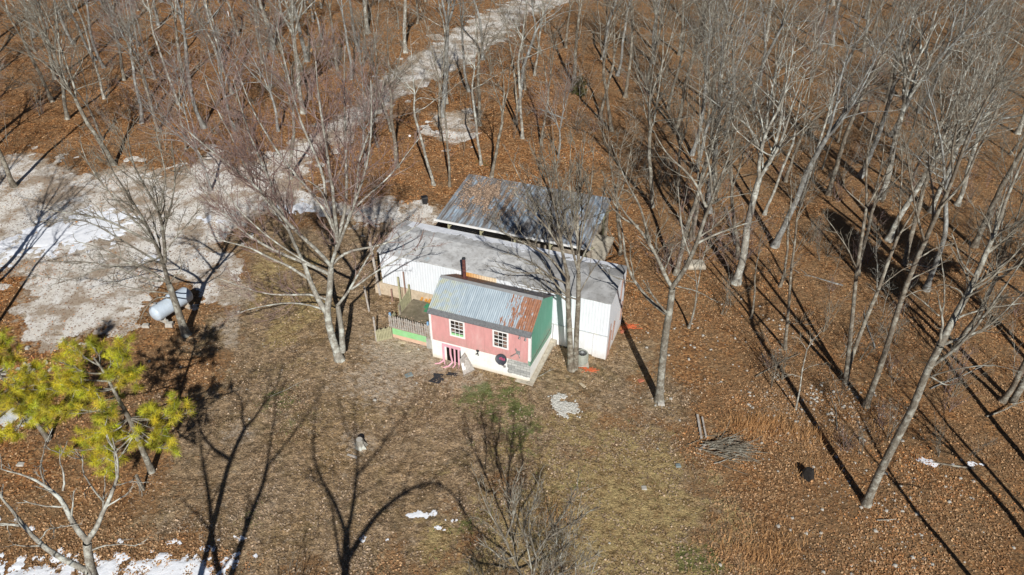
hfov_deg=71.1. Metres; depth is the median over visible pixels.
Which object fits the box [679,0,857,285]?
bare tree
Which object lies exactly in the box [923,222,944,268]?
brush shrub
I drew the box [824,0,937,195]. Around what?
bare tree
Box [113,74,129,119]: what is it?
sapling
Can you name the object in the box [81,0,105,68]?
bare tree
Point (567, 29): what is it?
bare tree
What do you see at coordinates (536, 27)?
bare tree
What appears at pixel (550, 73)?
bare tree
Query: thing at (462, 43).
bare tree
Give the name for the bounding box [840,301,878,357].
sapling
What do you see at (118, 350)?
pine tree
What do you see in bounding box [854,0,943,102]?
bare tree
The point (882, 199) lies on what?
brush shrub
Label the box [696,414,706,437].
old timbers
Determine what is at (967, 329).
bare tree
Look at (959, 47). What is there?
bare tree
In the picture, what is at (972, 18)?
bare tree
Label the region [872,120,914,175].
sapling
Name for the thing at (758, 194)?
brush shrub
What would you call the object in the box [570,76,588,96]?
cedar shrub
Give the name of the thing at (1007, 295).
brush shrub
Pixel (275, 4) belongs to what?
bare tree
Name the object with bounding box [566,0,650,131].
bare tree
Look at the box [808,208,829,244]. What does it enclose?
brush shrub
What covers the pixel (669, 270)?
brush shrub
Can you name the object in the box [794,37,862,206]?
bare tree
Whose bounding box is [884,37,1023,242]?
bare tree
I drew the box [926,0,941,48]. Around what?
bare tree
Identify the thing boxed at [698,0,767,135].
bare tree
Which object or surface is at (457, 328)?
window
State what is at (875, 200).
bare tree
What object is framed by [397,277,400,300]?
fence post
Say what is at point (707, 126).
bare tree
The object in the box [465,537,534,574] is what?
bare shrub
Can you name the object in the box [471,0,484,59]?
bare tree
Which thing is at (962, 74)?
bare tree
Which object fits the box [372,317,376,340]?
fence post
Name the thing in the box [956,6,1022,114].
bare tree
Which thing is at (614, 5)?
bare tree
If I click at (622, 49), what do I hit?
bare tree
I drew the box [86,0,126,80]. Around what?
bare tree
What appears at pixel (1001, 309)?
brush shrub
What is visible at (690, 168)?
brush shrub
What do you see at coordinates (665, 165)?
brush shrub
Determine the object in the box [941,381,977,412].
brush shrub
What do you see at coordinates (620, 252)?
bare tree
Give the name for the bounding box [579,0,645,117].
bare tree
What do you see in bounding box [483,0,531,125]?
bare tree
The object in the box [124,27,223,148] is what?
bare tree
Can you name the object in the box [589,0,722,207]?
bare tree
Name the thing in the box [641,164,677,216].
sapling
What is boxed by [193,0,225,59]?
bare tree
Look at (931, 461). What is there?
snow
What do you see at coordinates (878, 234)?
brush shrub
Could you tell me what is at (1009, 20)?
bare tree
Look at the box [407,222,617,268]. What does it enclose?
roof snow
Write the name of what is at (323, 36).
sapling
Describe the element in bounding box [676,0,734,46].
bare tree
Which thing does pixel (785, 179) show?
bare tree
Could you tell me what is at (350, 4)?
bare tree
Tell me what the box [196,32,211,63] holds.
brush shrub
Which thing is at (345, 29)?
bare tree
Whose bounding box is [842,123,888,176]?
sapling
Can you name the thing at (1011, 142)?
bare tree
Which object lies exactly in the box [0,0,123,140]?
bare tree
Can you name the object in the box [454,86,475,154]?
sapling
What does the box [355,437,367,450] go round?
tree stump
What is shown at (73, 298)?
gravel road
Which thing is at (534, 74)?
bare tree
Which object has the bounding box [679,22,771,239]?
bare tree
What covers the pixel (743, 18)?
bare tree
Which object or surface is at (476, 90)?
brush shrub
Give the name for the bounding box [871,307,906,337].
brush shrub
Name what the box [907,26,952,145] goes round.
bare tree
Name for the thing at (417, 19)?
bare tree
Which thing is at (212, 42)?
bare tree
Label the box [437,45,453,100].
sapling
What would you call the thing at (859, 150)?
brush shrub
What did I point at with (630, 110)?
brush shrub
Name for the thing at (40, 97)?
brush shrub
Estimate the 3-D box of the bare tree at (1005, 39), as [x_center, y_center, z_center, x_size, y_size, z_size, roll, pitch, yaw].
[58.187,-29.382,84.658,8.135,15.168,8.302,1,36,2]
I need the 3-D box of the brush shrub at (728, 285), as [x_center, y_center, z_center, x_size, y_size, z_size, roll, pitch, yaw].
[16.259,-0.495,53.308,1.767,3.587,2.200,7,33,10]
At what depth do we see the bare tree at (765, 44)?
86.19 m
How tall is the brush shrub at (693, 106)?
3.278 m
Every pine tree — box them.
[0,323,65,442]
[34,328,197,481]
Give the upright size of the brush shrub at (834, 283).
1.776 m
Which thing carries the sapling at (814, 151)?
on the ground at (216, 472)
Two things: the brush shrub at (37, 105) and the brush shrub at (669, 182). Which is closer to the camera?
the brush shrub at (669, 182)
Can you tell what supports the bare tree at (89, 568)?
on the ground at (216, 472)
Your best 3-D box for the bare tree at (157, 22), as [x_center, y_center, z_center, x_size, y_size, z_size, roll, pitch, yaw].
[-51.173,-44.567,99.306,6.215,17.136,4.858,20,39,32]
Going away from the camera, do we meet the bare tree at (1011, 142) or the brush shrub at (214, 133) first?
the bare tree at (1011, 142)
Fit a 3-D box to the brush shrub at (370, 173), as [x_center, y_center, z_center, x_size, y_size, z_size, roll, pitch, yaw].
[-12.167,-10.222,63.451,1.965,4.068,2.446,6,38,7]
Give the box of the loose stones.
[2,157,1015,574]
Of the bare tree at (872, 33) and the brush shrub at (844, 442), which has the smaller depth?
the brush shrub at (844, 442)
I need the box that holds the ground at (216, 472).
[0,0,1023,574]
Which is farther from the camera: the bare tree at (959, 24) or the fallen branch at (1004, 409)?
the bare tree at (959, 24)
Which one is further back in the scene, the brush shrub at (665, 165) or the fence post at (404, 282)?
the brush shrub at (665, 165)
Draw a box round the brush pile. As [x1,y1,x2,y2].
[688,421,769,473]
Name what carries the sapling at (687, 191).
on the ground at (216, 472)
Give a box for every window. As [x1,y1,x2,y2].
[449,319,464,338]
[492,329,508,349]
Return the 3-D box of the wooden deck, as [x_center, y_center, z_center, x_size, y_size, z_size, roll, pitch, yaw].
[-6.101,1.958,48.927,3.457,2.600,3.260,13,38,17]
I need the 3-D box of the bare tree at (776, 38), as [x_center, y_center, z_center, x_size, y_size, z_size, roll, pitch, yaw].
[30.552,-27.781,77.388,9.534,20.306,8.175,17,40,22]
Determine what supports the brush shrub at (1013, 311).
on the ground at (216, 472)
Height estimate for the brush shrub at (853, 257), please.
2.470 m
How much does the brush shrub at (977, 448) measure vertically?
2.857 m
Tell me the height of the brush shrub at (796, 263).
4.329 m
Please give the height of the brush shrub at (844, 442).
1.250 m
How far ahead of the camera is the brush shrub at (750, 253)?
58.56 m
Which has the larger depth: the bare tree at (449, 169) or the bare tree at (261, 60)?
the bare tree at (261, 60)
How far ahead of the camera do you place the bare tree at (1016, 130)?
74.93 m
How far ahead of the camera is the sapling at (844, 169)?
65.88 m
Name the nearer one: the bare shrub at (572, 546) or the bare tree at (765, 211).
the bare shrub at (572, 546)
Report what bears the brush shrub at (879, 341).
on the ground at (216, 472)
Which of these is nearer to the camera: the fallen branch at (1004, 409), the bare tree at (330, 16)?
the fallen branch at (1004, 409)
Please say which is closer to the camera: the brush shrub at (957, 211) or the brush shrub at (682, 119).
the brush shrub at (957, 211)
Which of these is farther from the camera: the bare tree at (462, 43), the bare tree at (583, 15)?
the bare tree at (583, 15)
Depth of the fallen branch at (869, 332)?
51.40 m
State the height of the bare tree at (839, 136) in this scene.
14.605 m
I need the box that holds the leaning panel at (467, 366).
[460,353,474,376]
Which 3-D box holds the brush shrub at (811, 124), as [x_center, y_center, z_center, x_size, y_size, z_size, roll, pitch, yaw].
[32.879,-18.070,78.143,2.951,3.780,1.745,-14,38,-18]
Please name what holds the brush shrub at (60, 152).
on the ground at (216, 472)
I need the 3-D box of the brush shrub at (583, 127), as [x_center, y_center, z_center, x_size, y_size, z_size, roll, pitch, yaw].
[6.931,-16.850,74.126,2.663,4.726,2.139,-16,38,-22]
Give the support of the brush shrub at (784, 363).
on the ground at (216, 472)
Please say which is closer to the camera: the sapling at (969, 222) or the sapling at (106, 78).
the sapling at (969, 222)
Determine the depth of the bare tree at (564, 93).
68.77 m
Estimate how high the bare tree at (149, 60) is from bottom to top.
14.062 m
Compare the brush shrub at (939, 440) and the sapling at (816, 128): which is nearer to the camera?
the brush shrub at (939, 440)
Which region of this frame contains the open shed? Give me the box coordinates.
[433,174,612,257]
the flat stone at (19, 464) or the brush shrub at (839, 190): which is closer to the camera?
the flat stone at (19, 464)
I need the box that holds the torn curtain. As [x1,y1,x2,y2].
[435,343,460,368]
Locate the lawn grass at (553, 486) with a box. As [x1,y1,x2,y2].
[235,373,739,574]
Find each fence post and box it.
[135,474,144,489]
[363,286,369,311]
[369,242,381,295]
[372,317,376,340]
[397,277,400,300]
[402,272,405,293]
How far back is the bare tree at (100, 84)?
79.83 m
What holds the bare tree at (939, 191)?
on the ground at (216, 472)
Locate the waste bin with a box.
[421,195,427,204]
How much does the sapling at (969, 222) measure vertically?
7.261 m
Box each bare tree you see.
[0,0,54,102]
[0,0,78,119]
[0,0,119,165]
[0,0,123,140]
[0,35,17,187]
[0,55,12,112]
[0,426,148,574]
[14,0,51,51]
[18,0,57,79]
[18,107,210,337]
[43,0,105,98]
[52,0,96,60]
[54,0,73,44]
[68,0,172,98]
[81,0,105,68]
[85,0,165,79]
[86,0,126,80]
[88,0,158,123]
[97,0,166,131]
[113,25,231,190]
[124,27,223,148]
[127,0,231,128]
[131,0,192,104]
[143,0,187,45]
[148,0,191,85]
[152,0,159,25]
[152,12,451,362]
[163,0,268,130]
[180,0,222,71]
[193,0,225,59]
[197,0,296,131]
[203,0,291,83]
[204,0,233,92]
[226,0,240,35]
[231,0,347,179]
[250,0,321,99]
[254,0,264,63]
[258,0,273,49]
[262,0,273,39]
[263,0,323,113]
[285,0,321,38]
[286,1,309,61]
[306,0,421,147]
[307,16,421,166]
[315,0,339,71]
[327,0,403,131]
[336,0,352,79]
[346,0,430,167]
[348,0,360,51]
[362,0,366,62]
[363,0,369,33]
[381,32,464,185]
[390,0,481,140]
[398,0,448,103]
[403,0,411,53]
[408,15,452,186]
[416,0,418,23]
[430,0,478,91]
[434,0,520,125]
[437,0,482,117]
[445,6,521,165]
[459,3,545,177]
[462,463,607,574]
[467,0,539,89]
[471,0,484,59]
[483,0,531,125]
[485,125,618,372]
[497,0,577,138]
[515,0,587,111]
[522,53,587,157]
[523,0,543,75]
[523,1,573,145]
[531,0,549,54]
[564,0,591,47]
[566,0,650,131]
[567,0,601,38]
[568,0,640,41]
[572,0,583,84]
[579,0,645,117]
[582,101,649,255]
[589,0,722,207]
[597,104,759,403]
[599,0,641,97]
[600,0,616,59]
[615,0,636,75]
[621,21,729,188]
[629,0,684,83]
[637,179,777,328]
[640,31,795,275]
[648,0,732,109]
[652,0,658,63]
[652,0,660,45]
[658,0,788,191]
[674,0,740,134]
[674,0,775,213]
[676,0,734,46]
[677,0,684,55]
[679,0,754,155]
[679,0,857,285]
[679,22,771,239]
[681,0,750,101]
[681,0,762,123]
[690,0,755,46]
[693,1,772,171]
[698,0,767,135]
[701,50,782,259]
[734,0,789,85]
[737,0,747,35]
[739,0,808,78]
[742,53,836,215]
[749,0,839,109]
[750,217,777,318]
[759,0,807,134]
[761,0,807,103]
[763,0,772,41]
[770,1,913,248]
[770,148,829,287]
[779,0,814,66]
[780,0,904,182]
[781,148,818,349]
[782,325,827,409]
[784,2,851,99]
[793,0,881,67]
[794,0,852,82]
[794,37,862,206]
[817,0,829,54]
[817,47,900,169]
[823,91,934,384]
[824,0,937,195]
[827,0,898,122]
[831,0,840,46]
[836,8,876,142]
[839,0,973,199]
[841,39,894,129]
[848,92,951,275]
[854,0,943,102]
[856,0,943,178]
[860,155,1023,508]
[861,0,871,51]
[861,64,1018,408]
[862,50,1022,291]
[871,0,883,34]
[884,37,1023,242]
[887,0,1023,137]
[888,20,1016,183]
[889,11,1023,166]
[891,30,1023,265]
[899,0,958,52]
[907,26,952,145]
[916,0,1000,54]
[918,0,1016,113]
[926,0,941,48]
[927,25,1022,213]
[933,24,1023,206]
[937,112,1023,351]
[938,1,988,83]
[941,0,1022,124]
[941,0,1023,143]
[954,1,973,54]
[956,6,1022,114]
[967,0,1023,100]
[970,121,1023,247]
[980,0,1004,90]
[985,0,1023,75]
[989,0,1023,134]
[991,51,1023,154]
[993,131,1023,153]
[997,230,1023,403]
[998,0,1023,72]
[1003,1,1015,42]
[1009,375,1023,404]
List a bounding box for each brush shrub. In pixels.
[28,71,49,115]
[28,94,45,113]
[42,135,74,170]
[49,73,59,90]
[90,90,115,134]
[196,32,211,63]
[197,96,209,117]
[203,116,224,134]
[248,90,267,104]
[361,152,378,196]
[462,90,471,121]
[470,76,486,102]
[483,41,498,72]
[529,93,545,116]
[544,59,560,95]
[560,116,582,128]
[570,107,592,141]
[574,108,586,132]
[587,112,604,131]
[625,90,637,124]
[637,143,659,174]
[652,244,677,274]
[659,144,688,186]
[660,238,689,274]
[662,222,691,264]
[665,170,680,187]
[672,103,695,135]
[673,176,693,204]
[679,180,695,199]
[680,140,702,190]
[686,91,695,116]
[704,235,736,250]
[712,233,752,272]
[721,275,750,314]
[722,255,738,305]
[739,231,769,258]
[746,183,769,201]
[754,325,799,378]
[760,342,782,371]
[762,333,789,387]
[774,252,810,285]
[775,161,795,178]
[782,309,818,326]
[795,212,835,251]
[802,109,820,139]
[803,128,821,154]
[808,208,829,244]
[810,130,828,179]
[811,215,824,259]
[817,280,857,331]
[818,362,857,404]
[824,237,847,258]
[826,271,848,290]
[827,173,855,201]
[831,426,865,450]
[835,427,853,448]
[850,404,878,454]
[852,231,874,261]
[854,138,872,160]
[857,317,914,359]
[861,125,874,136]
[862,234,886,263]
[866,217,885,231]
[867,217,887,236]
[868,210,891,226]
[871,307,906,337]
[874,388,899,427]
[880,173,899,201]
[881,80,900,103]
[881,380,926,440]
[883,175,910,210]
[886,349,911,369]
[889,297,908,344]
[894,287,917,313]
[904,241,937,265]
[905,243,947,286]
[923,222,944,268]
[927,403,949,456]
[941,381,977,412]
[948,338,971,379]
[950,200,966,222]
[951,353,999,396]
[958,176,982,201]
[960,215,985,244]
[969,433,1004,456]
[976,273,1022,329]
[988,289,1022,324]
[989,285,1021,306]
[996,140,1015,163]
[1010,286,1023,316]
[1014,206,1023,235]
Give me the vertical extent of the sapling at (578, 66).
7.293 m
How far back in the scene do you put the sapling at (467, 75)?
79.34 m
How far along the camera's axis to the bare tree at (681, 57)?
78.82 m
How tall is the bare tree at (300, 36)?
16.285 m
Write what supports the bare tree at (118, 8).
on the ground at (216, 472)
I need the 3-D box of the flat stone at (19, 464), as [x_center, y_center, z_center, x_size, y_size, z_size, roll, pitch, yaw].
[-27.026,9.719,39.427,0.404,0.126,0.298,0,36,0]
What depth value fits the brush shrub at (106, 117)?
73.62 m
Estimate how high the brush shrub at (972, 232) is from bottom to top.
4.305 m
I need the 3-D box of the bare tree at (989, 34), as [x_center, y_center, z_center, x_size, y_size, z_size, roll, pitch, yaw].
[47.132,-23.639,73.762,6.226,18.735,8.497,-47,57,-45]
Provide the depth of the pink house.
45.04 m
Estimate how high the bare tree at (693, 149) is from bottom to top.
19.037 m
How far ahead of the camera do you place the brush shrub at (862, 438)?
41.52 m
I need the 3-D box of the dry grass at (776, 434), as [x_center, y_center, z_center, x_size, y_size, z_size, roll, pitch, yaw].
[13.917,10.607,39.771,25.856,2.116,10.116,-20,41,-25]
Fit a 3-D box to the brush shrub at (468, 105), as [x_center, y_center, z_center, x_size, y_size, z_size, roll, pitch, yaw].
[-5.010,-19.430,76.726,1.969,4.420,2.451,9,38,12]
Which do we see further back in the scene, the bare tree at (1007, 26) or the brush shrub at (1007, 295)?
the bare tree at (1007, 26)
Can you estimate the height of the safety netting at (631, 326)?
0.068 m
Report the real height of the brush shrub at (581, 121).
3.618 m
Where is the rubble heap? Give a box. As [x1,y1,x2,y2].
[547,392,582,418]
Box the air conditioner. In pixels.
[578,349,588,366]
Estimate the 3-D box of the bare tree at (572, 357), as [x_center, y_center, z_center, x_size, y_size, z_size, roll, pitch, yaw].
[2.135,-1.830,41.547,7.642,18.180,6.155,0,36,0]
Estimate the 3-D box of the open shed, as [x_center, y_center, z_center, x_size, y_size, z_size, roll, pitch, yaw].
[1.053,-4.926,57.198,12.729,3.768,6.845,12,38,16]
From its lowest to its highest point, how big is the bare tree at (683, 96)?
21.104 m
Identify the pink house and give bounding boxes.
[427,257,556,385]
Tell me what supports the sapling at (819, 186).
on the ground at (216, 472)
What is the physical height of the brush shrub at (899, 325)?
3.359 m
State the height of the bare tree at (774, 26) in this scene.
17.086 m
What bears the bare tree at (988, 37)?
on the ground at (216, 472)
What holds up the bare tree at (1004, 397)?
on the ground at (216, 472)
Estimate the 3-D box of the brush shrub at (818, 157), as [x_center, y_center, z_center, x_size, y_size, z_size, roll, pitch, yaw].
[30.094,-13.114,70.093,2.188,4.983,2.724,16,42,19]
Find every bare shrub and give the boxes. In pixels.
[285,548,308,574]
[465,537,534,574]
[528,484,615,574]
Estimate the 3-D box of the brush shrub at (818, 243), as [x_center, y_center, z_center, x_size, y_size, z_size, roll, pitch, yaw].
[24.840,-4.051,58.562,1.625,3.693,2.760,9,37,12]
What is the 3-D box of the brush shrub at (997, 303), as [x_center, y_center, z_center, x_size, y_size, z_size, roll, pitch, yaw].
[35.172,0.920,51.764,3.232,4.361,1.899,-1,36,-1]
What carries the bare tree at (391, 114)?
on the ground at (216, 472)
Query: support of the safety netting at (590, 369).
on the ground at (216, 472)
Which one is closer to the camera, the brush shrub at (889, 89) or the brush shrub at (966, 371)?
the brush shrub at (966, 371)
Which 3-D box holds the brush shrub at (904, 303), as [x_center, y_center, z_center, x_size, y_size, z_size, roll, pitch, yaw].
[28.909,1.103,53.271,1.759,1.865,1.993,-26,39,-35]
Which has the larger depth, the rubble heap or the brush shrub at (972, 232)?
the brush shrub at (972, 232)
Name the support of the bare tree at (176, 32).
on the ground at (216, 472)
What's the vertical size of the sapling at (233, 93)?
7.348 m
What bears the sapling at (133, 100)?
on the ground at (216, 472)
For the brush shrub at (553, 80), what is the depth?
84.62 m
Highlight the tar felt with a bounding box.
[428,372,457,383]
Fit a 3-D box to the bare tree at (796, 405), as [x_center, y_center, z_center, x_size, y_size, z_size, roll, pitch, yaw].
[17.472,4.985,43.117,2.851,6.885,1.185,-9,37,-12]
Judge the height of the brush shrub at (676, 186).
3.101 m
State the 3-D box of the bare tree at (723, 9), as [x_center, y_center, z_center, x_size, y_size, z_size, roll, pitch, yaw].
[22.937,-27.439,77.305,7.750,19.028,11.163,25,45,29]
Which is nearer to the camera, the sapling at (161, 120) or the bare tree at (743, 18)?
the sapling at (161, 120)
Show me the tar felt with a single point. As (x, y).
(437, 376)
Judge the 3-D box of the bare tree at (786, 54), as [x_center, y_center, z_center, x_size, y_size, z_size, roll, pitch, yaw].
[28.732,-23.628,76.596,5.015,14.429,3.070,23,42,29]
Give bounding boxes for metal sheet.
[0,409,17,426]
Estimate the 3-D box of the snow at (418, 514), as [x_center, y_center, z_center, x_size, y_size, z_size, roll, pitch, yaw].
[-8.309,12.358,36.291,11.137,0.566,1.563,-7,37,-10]
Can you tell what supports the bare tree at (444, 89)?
on the ground at (216, 472)
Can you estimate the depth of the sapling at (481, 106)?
74.63 m
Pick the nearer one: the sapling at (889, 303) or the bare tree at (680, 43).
the sapling at (889, 303)
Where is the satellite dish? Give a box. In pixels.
[496,354,506,367]
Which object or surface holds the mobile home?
on the ground at (216, 472)
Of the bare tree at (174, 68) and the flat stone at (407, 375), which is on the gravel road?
the bare tree at (174, 68)
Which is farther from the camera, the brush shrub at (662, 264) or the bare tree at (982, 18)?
the bare tree at (982, 18)
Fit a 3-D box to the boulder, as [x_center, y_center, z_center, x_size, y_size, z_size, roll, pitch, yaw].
[14.726,-1.854,57.544,1.622,0.545,1.099,0,36,0]
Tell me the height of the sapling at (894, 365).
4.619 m
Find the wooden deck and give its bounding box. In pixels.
[388,284,431,348]
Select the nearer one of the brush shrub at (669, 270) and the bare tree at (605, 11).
the brush shrub at (669, 270)
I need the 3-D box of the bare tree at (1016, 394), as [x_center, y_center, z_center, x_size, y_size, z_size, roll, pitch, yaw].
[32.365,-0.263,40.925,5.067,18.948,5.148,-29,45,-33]
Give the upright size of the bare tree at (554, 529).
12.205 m
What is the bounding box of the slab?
[450,225,613,260]
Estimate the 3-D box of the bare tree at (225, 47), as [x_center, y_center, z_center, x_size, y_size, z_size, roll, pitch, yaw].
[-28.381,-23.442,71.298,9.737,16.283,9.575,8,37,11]
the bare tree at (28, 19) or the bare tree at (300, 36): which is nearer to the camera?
the bare tree at (300, 36)
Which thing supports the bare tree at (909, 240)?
on the ground at (216, 472)
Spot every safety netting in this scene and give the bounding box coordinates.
[578,367,596,372]
[621,322,642,329]
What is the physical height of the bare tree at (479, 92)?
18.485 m
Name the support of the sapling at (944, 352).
on the ground at (216, 472)
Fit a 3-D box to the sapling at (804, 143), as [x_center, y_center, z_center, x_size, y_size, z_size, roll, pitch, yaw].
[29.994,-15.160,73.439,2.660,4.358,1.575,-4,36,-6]
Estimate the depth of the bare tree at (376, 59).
70.57 m
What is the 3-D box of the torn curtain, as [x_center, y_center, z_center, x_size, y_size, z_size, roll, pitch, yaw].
[-4.146,4.501,46.372,1.752,1.435,0.760,13,38,17]
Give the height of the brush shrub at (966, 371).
3.360 m
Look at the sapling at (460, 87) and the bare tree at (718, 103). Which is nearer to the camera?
the bare tree at (718, 103)
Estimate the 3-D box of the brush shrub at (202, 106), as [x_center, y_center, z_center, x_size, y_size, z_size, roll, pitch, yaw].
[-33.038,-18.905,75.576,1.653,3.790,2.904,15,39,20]
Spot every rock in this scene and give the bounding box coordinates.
[141,323,149,327]
[165,321,173,327]
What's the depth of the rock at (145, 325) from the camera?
48.98 m
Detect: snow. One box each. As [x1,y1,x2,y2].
[0,205,139,276]
[0,505,239,574]
[138,198,315,262]
[233,510,457,557]
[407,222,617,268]
[917,457,984,466]
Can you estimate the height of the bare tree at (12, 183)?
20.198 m
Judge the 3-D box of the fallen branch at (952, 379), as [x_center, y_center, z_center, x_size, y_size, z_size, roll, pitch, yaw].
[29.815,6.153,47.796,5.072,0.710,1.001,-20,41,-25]
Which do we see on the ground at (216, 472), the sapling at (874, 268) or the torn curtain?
the sapling at (874, 268)
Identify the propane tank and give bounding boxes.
[149,287,192,323]
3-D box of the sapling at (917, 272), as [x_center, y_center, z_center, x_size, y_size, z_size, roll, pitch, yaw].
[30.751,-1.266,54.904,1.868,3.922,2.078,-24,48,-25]
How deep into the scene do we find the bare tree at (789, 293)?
44.63 m
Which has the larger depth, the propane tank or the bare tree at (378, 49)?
the bare tree at (378, 49)
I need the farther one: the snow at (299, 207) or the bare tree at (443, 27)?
the bare tree at (443, 27)
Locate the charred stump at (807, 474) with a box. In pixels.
[799,467,813,481]
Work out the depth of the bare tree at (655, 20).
93.55 m
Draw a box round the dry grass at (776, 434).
[524,402,931,574]
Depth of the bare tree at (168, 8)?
92.82 m
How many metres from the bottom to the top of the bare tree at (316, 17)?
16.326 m
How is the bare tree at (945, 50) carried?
on the ground at (216, 472)
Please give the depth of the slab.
58.09 m
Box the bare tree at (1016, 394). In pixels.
[1009,375,1023,404]
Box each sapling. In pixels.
[30,44,48,77]
[85,87,119,154]
[92,97,110,129]
[93,63,115,102]
[112,78,133,108]
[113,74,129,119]
[120,83,146,117]
[147,94,177,148]
[193,78,209,108]
[199,81,257,153]
[213,61,248,120]
[306,13,328,61]
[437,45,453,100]
[441,139,456,157]
[452,56,467,103]
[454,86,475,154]
[460,49,480,108]
[468,84,501,132]
[561,40,596,96]
[565,64,580,124]
[573,64,618,125]
[634,128,654,166]
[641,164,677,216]
[677,171,696,210]
[794,123,817,161]
[798,165,844,215]
[799,100,829,150]
[800,121,827,182]
[833,138,851,200]
[840,149,873,183]
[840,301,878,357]
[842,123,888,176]
[859,226,892,303]
[871,90,901,139]
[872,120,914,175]
[877,274,919,322]
[877,327,913,386]
[903,253,928,289]
[910,98,939,156]
[922,315,967,384]
[945,342,978,392]
[955,198,992,288]
[965,182,976,203]
[1002,315,1023,377]
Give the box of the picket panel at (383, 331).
[375,327,391,341]
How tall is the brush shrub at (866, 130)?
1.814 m
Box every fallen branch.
[726,205,734,244]
[755,353,799,376]
[767,258,842,285]
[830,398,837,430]
[864,306,875,349]
[897,459,974,468]
[930,366,982,389]
[986,397,1023,416]
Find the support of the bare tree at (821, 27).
on the ground at (216, 472)
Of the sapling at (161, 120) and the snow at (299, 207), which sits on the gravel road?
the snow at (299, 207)
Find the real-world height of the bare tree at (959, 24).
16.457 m
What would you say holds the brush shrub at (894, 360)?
on the ground at (216, 472)
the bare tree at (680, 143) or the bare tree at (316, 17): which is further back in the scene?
the bare tree at (316, 17)
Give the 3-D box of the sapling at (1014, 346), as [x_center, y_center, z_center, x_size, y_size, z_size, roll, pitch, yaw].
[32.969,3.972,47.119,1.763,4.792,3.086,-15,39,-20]
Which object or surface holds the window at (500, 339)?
in the pink house
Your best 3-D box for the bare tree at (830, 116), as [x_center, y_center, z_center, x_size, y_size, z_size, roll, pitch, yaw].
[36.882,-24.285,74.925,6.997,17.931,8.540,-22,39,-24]
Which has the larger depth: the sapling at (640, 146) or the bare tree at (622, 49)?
the bare tree at (622, 49)
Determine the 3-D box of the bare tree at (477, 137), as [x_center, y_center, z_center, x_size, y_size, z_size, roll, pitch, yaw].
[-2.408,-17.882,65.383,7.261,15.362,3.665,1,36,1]
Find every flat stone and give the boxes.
[16,462,24,466]
[404,372,412,377]
[657,401,664,405]
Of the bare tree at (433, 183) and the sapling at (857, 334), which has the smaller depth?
the sapling at (857, 334)
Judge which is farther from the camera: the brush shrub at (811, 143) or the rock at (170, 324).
the brush shrub at (811, 143)
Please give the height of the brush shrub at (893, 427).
3.786 m
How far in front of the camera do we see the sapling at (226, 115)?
67.16 m
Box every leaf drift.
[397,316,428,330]
[452,176,536,225]
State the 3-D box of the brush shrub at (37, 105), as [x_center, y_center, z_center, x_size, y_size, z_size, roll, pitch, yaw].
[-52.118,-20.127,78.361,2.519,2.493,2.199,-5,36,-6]
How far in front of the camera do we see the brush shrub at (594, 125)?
78.18 m
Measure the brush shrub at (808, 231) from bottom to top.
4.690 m
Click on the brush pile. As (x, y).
(719, 445)
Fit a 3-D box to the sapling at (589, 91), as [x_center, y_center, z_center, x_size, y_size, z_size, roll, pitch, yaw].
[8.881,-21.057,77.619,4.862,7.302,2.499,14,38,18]
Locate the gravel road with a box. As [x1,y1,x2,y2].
[0,0,568,352]
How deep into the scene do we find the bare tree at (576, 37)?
86.44 m
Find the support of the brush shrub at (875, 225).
on the ground at (216, 472)
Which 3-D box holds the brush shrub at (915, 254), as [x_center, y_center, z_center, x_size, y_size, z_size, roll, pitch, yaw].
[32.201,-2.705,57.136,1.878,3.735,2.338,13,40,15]
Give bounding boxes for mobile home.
[374,220,626,359]
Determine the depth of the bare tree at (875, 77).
78.47 m
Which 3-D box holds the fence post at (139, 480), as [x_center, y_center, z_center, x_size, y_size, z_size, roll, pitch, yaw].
[-19.617,10.326,37.846,0.240,1.150,0.220,0,36,0]
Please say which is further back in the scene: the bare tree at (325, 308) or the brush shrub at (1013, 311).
the brush shrub at (1013, 311)
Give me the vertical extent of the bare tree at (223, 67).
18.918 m
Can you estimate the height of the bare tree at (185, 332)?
18.228 m
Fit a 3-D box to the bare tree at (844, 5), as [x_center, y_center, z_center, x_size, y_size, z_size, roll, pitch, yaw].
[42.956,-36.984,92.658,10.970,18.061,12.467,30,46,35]
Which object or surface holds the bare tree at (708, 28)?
on the ground at (216, 472)
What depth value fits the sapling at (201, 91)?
78.88 m
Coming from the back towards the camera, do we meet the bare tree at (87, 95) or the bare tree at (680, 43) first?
the bare tree at (680, 43)
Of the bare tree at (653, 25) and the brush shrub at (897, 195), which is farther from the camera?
the bare tree at (653, 25)
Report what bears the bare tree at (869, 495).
on the ground at (216, 472)
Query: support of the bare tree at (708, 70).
on the ground at (216, 472)
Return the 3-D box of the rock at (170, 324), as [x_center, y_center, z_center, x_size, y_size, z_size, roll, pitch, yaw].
[-23.477,2.523,49.114,0.521,0.327,0.411,0,36,0]
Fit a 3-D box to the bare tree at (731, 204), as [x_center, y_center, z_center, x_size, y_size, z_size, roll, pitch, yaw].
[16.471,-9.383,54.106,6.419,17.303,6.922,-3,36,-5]
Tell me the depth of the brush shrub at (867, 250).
58.44 m
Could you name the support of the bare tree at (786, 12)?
on the ground at (216, 472)
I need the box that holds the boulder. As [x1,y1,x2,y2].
[684,259,705,269]
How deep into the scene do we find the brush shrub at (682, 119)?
77.81 m
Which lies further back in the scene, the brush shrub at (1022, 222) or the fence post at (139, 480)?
the brush shrub at (1022, 222)
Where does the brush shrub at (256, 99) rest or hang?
on the ground at (216, 472)

